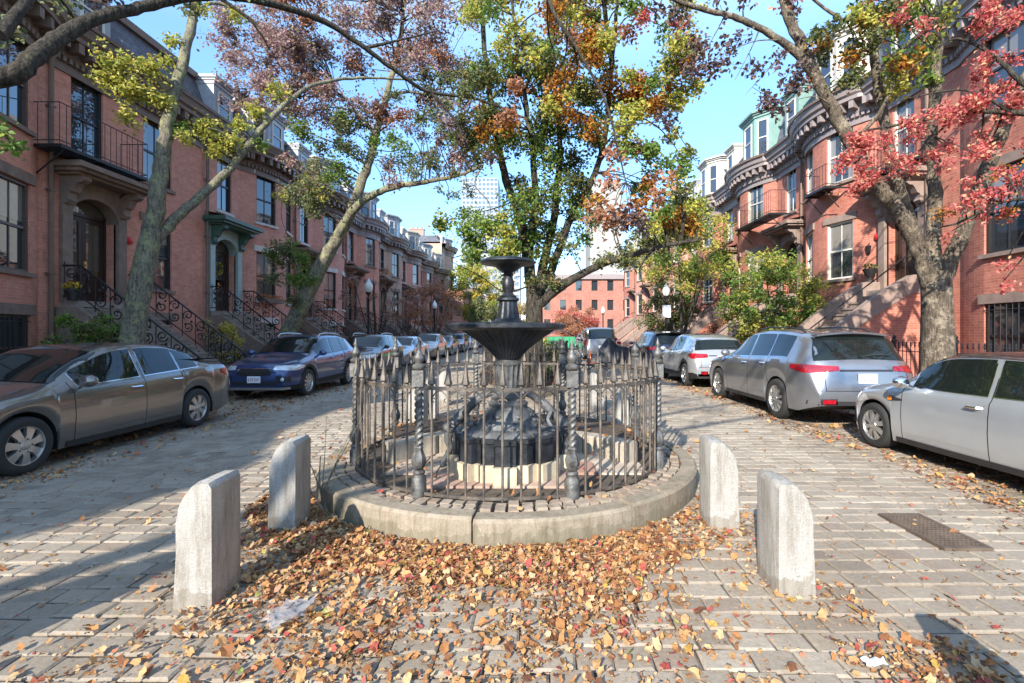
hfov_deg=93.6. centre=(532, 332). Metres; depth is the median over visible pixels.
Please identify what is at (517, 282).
apartment block
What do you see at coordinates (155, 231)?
street tree
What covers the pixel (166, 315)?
window
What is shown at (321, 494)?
bare sapling
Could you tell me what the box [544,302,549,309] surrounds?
window
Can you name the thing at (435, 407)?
granite bollard
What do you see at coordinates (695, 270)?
street tree
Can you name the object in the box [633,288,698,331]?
garden tree
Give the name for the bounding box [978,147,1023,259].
window
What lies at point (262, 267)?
window
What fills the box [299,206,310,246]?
window
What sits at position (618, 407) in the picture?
granite bollard
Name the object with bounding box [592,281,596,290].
window
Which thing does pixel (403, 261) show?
window
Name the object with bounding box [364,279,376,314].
window
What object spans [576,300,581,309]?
window
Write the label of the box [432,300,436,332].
street lamp
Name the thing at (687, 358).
parked car
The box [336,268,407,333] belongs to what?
street tree
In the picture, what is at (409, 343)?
parked car
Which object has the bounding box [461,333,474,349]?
parked car
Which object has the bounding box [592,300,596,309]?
window
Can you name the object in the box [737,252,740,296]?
window
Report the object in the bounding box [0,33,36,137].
window
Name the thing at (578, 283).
window
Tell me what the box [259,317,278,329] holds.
window
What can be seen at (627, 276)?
window
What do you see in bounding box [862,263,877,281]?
stone urn
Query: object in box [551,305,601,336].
street tree
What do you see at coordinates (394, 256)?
window
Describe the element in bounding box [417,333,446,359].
parked car
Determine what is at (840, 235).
window
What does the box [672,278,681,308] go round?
window
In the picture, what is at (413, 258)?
brick house
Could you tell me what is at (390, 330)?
shrub
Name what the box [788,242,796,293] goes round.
door
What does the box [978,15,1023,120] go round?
window
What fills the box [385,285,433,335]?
street tree
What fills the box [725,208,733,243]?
window
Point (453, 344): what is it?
parked car
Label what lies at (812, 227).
window
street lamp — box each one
[364,278,372,333]
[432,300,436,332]
[601,307,604,327]
[662,283,670,330]
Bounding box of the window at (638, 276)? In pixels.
[636,263,642,281]
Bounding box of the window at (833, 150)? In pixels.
[823,114,855,185]
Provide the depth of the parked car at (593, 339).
28.24 m
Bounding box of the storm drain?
[878,513,993,551]
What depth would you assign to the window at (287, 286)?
22.17 m
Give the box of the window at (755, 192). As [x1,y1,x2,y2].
[745,178,764,222]
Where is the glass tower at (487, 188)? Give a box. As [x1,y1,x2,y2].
[462,178,499,288]
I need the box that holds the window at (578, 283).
[576,281,581,290]
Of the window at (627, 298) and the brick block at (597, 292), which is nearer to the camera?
the window at (627, 298)
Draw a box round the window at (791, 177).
[783,169,796,216]
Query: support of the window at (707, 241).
in the brick house at (713, 170)
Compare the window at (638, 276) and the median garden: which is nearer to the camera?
the median garden
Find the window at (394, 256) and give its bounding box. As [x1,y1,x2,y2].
[392,253,399,278]
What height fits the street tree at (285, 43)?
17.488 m
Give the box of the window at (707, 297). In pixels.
[700,265,713,303]
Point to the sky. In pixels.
(710, 124)
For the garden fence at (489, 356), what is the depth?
13.15 m
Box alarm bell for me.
[127,237,132,243]
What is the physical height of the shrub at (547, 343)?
1.442 m
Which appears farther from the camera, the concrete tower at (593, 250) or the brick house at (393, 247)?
the concrete tower at (593, 250)
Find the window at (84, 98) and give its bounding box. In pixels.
[71,77,100,158]
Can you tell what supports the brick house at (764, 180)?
on the right front gardens
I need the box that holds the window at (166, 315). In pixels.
[151,312,175,325]
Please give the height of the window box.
0.399 m
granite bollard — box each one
[173,470,239,610]
[268,435,310,531]
[408,384,427,422]
[426,377,436,418]
[439,370,450,405]
[590,372,604,411]
[615,386,631,426]
[699,435,739,530]
[757,470,815,599]
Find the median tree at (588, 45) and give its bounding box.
[428,0,712,387]
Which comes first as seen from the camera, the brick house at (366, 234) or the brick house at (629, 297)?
the brick house at (366, 234)
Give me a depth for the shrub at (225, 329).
14.88 m
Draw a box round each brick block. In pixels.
[453,289,485,332]
[543,274,623,338]
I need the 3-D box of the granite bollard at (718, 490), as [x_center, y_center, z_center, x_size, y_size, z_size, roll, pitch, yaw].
[1.569,1.365,4.043,0.267,0.974,0.312,0,0,0]
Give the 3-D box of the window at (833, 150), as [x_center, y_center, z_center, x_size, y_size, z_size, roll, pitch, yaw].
[10.892,-6.345,16.908,0.454,2.290,1.306,0,0,-14]
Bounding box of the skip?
[545,330,575,347]
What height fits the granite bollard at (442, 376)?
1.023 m
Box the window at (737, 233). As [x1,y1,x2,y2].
[736,196,739,235]
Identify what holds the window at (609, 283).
in the brick block at (597, 292)
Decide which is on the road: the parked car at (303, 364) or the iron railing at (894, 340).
the parked car at (303, 364)
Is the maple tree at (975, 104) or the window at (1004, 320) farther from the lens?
the window at (1004, 320)
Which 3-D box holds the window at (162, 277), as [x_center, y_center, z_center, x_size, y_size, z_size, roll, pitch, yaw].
[-11.645,-2.420,14.850,0.240,2.340,1.400,0,0,0]
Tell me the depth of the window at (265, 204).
20.11 m
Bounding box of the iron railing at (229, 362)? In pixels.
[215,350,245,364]
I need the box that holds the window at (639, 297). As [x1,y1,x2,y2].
[636,292,642,314]
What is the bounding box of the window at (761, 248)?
[745,245,765,291]
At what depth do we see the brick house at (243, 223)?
18.74 m
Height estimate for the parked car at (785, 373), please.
1.746 m
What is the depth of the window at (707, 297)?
29.74 m
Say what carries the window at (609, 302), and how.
in the brick block at (597, 292)
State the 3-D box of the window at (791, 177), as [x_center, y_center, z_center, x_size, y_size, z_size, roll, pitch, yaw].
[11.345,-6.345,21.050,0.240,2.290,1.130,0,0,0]
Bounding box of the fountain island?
[316,414,696,547]
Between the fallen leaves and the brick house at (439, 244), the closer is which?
the fallen leaves
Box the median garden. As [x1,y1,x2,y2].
[478,367,566,398]
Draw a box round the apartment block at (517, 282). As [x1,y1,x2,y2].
[474,249,520,321]
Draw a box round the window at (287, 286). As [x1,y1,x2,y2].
[285,257,290,305]
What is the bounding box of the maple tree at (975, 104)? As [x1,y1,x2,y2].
[826,0,1023,294]
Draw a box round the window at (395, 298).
[391,288,399,317]
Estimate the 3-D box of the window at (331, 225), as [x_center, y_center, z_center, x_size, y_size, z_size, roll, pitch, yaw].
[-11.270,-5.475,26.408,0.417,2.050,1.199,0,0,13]
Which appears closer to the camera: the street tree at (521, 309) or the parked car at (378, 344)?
the parked car at (378, 344)
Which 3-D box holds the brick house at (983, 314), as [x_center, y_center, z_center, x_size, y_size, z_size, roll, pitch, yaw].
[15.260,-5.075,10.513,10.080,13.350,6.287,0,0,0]
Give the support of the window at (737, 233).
in the brick house at (764, 180)
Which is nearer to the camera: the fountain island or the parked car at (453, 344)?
the fountain island
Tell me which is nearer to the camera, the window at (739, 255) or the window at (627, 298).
the window at (739, 255)
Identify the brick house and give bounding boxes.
[0,0,74,353]
[33,0,248,366]
[186,66,308,365]
[284,140,363,339]
[340,183,400,337]
[377,209,420,335]
[400,227,435,335]
[409,227,464,333]
[419,241,447,334]
[432,251,455,334]
[612,237,636,334]
[615,228,650,340]
[621,211,669,346]
[628,179,699,346]
[677,143,742,333]
[715,82,815,343]
[787,0,946,376]
[908,0,1023,354]
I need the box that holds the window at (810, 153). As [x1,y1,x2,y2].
[803,140,812,203]
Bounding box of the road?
[0,350,1023,682]
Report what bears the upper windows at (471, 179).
in the glass tower at (487, 188)
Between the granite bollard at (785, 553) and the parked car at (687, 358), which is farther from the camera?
the parked car at (687, 358)
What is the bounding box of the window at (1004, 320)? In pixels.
[978,291,1023,351]
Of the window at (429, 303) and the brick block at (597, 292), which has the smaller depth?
the window at (429, 303)
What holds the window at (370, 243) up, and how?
in the brick house at (366, 234)
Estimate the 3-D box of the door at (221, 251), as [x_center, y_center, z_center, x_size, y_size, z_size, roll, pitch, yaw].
[-11.862,-2.175,18.050,0.235,2.750,1.340,0,0,0]
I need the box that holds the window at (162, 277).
[140,211,175,293]
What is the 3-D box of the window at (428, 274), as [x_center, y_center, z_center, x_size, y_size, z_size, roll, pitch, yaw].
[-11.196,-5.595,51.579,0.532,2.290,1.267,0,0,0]
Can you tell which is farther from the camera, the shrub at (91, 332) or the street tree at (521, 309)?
the street tree at (521, 309)
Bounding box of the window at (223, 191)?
[215,158,234,217]
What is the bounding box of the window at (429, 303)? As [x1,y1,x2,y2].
[426,299,430,320]
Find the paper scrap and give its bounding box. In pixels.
[860,656,890,666]
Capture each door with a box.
[73,200,105,301]
[215,241,228,310]
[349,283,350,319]
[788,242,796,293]
[895,201,917,281]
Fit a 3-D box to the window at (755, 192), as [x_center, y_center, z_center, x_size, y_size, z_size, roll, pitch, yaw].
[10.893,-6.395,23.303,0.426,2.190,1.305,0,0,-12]
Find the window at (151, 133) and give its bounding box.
[141,119,175,194]
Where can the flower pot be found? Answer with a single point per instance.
(71, 292)
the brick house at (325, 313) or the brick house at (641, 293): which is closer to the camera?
the brick house at (325, 313)
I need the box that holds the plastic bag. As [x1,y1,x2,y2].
[261,595,316,629]
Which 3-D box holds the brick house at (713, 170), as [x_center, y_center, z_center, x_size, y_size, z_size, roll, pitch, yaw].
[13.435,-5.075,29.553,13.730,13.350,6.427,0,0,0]
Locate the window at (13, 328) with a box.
[0,302,36,353]
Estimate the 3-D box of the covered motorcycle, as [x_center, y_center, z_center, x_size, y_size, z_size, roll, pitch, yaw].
[4.300,0.923,25.795,2.300,1.353,1.010,0,0,0]
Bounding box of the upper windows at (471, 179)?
[471,179,496,248]
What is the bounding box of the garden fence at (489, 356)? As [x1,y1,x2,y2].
[482,338,567,387]
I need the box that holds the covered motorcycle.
[591,338,627,362]
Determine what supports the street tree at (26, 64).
on the left pavement
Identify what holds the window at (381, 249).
in the brick house at (393, 247)
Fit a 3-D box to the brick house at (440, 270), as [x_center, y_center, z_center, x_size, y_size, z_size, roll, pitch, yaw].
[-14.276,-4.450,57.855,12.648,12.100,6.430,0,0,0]
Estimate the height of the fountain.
2.205 m
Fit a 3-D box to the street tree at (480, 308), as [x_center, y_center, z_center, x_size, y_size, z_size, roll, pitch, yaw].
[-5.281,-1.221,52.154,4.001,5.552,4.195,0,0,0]
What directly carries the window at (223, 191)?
in the brick house at (243, 223)
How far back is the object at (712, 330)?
23.45 m
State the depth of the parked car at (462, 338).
40.28 m
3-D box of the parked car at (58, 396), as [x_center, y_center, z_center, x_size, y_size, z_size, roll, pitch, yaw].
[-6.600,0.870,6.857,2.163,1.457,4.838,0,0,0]
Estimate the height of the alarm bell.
0.220 m
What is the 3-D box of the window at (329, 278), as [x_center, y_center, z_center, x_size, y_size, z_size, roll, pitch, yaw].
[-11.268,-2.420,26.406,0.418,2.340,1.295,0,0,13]
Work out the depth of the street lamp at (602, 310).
47.96 m
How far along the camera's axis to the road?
3.23 m
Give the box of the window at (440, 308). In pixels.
[438,303,442,317]
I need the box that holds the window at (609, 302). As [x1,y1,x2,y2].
[607,300,612,309]
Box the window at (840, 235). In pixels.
[823,211,856,282]
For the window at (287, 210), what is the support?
in the brick house at (243, 223)
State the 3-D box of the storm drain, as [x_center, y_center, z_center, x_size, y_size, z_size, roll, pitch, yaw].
[3.195,1.597,3.855,0.360,0.046,0.680,0,0,0]
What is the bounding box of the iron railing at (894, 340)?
[891,335,1023,376]
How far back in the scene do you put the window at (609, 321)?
76.24 m
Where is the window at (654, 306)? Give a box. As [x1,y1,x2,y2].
[651,286,659,312]
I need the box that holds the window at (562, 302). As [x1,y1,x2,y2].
[560,300,565,309]
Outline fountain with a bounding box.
[440,256,568,487]
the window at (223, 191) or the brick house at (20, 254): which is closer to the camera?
the brick house at (20, 254)
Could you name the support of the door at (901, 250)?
in the brick house at (840, 231)
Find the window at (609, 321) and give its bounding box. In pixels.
[607,319,612,327]
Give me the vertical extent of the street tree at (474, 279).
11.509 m
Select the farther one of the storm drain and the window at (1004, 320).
the window at (1004, 320)
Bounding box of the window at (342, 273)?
[341,271,345,311]
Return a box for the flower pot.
[61,281,83,300]
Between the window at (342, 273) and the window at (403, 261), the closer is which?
the window at (342, 273)
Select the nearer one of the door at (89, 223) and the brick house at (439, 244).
the door at (89, 223)
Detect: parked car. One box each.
[0,342,231,475]
[227,332,353,395]
[347,333,402,375]
[395,336,428,365]
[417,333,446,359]
[443,335,459,355]
[448,333,468,351]
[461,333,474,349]
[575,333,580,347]
[576,327,616,358]
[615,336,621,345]
[628,330,684,368]
[660,333,741,385]
[709,325,912,417]
[855,352,1023,477]
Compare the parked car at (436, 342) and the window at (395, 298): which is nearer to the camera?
the parked car at (436, 342)
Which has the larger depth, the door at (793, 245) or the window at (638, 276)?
the window at (638, 276)
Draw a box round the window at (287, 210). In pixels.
[285,190,292,237]
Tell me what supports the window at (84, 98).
in the brick house at (96, 168)
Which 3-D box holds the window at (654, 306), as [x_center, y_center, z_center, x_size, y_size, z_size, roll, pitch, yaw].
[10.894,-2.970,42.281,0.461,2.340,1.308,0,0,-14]
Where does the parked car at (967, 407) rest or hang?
on the road
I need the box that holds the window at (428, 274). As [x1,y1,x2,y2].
[427,273,430,286]
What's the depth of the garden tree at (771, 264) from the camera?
16.60 m
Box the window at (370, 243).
[365,236,376,268]
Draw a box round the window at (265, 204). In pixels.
[254,169,278,229]
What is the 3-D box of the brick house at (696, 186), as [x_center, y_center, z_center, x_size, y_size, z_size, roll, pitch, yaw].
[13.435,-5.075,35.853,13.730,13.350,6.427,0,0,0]
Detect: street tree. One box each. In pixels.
[0,0,524,175]
[83,1,418,343]
[179,0,498,335]
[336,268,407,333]
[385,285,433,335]
[403,275,465,333]
[446,261,502,322]
[468,296,498,321]
[491,301,525,321]
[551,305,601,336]
[623,194,740,332]
[647,0,1023,373]
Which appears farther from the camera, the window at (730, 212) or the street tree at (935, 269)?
the window at (730, 212)
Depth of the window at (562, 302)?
76.24 m
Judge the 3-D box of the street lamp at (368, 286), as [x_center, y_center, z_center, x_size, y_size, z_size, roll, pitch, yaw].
[-7.950,-0.595,23.200,0.400,4.150,0.400,0,0,0]
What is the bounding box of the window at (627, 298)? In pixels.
[624,296,629,316]
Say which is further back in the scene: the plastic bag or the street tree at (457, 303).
the street tree at (457, 303)
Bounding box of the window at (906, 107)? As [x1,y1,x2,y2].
[894,95,916,155]
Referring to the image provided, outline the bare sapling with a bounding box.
[296,412,368,515]
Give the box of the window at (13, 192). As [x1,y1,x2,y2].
[0,159,36,277]
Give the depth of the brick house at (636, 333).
40.84 m
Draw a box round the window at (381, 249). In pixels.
[380,249,384,275]
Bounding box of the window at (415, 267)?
[412,261,419,285]
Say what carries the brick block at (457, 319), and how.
on the left front gardens
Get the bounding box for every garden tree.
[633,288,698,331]
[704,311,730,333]
[711,245,844,341]
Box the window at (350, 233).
[348,231,354,263]
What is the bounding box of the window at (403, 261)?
[403,261,406,283]
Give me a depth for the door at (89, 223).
12.91 m
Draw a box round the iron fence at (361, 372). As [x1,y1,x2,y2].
[349,337,663,501]
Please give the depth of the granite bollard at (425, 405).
7.58 m
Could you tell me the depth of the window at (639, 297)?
48.80 m
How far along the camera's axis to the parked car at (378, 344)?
18.43 m
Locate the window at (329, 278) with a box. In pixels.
[322,267,337,310]
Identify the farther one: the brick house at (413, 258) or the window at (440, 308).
the window at (440, 308)
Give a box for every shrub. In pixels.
[33,310,120,345]
[202,317,244,364]
[364,325,396,335]
[543,341,568,377]
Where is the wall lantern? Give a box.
[865,243,870,254]
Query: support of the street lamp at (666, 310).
on the right pavement
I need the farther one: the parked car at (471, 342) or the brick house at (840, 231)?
the parked car at (471, 342)
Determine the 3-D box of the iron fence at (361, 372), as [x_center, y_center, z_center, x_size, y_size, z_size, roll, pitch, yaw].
[-0.270,0.728,5.700,3.512,1.365,3.502,0,0,0]
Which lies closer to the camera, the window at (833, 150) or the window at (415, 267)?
the window at (833, 150)
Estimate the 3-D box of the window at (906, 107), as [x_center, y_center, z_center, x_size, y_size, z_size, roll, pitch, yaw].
[11.345,-6.345,14.650,0.240,2.290,1.130,0,0,0]
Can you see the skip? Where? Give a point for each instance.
(565, 338)
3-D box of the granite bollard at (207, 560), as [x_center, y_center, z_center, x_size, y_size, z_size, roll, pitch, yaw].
[-1.979,1.357,2.926,0.248,0.988,0.298,0,0,0]
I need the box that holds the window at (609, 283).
[607,281,612,290]
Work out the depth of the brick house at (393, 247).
38.23 m
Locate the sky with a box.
[110,0,885,320]
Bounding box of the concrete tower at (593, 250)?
[585,182,621,273]
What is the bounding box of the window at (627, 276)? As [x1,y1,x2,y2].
[624,269,629,287]
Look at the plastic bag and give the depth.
2.66 m
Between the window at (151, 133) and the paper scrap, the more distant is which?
the window at (151, 133)
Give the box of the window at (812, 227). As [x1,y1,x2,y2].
[804,223,814,286]
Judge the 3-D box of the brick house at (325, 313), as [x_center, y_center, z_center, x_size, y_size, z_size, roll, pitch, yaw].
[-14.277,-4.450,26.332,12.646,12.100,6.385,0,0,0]
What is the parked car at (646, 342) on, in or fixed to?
on the road
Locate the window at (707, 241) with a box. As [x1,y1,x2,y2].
[701,211,713,248]
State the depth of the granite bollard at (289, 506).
3.86 m
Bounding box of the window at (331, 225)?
[324,214,337,253]
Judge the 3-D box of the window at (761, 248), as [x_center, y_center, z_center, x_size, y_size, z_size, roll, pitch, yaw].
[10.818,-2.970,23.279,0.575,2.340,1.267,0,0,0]
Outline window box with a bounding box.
[259,293,283,303]
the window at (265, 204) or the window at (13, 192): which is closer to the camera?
the window at (13, 192)
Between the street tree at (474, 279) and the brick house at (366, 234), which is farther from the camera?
the street tree at (474, 279)
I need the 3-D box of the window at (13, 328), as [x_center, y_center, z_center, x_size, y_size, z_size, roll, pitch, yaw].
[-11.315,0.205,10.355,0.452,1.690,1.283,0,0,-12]
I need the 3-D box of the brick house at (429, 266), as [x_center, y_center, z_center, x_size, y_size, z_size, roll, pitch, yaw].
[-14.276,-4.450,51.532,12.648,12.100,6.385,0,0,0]
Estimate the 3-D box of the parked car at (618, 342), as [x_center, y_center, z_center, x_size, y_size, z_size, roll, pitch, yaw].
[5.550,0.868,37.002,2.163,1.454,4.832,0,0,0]
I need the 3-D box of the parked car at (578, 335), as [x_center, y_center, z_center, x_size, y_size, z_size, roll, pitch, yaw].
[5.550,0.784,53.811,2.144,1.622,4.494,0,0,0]
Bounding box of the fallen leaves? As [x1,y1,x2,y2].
[0,361,1023,682]
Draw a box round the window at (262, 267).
[253,244,277,303]
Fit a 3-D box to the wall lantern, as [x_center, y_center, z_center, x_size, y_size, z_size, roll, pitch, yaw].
[11.175,-2.807,15.950,0.259,0.394,0.165,0,0,0]
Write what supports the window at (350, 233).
in the brick house at (366, 234)
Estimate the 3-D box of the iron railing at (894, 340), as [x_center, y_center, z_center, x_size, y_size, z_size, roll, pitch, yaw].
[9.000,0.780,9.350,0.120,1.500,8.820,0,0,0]
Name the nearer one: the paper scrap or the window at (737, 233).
the paper scrap

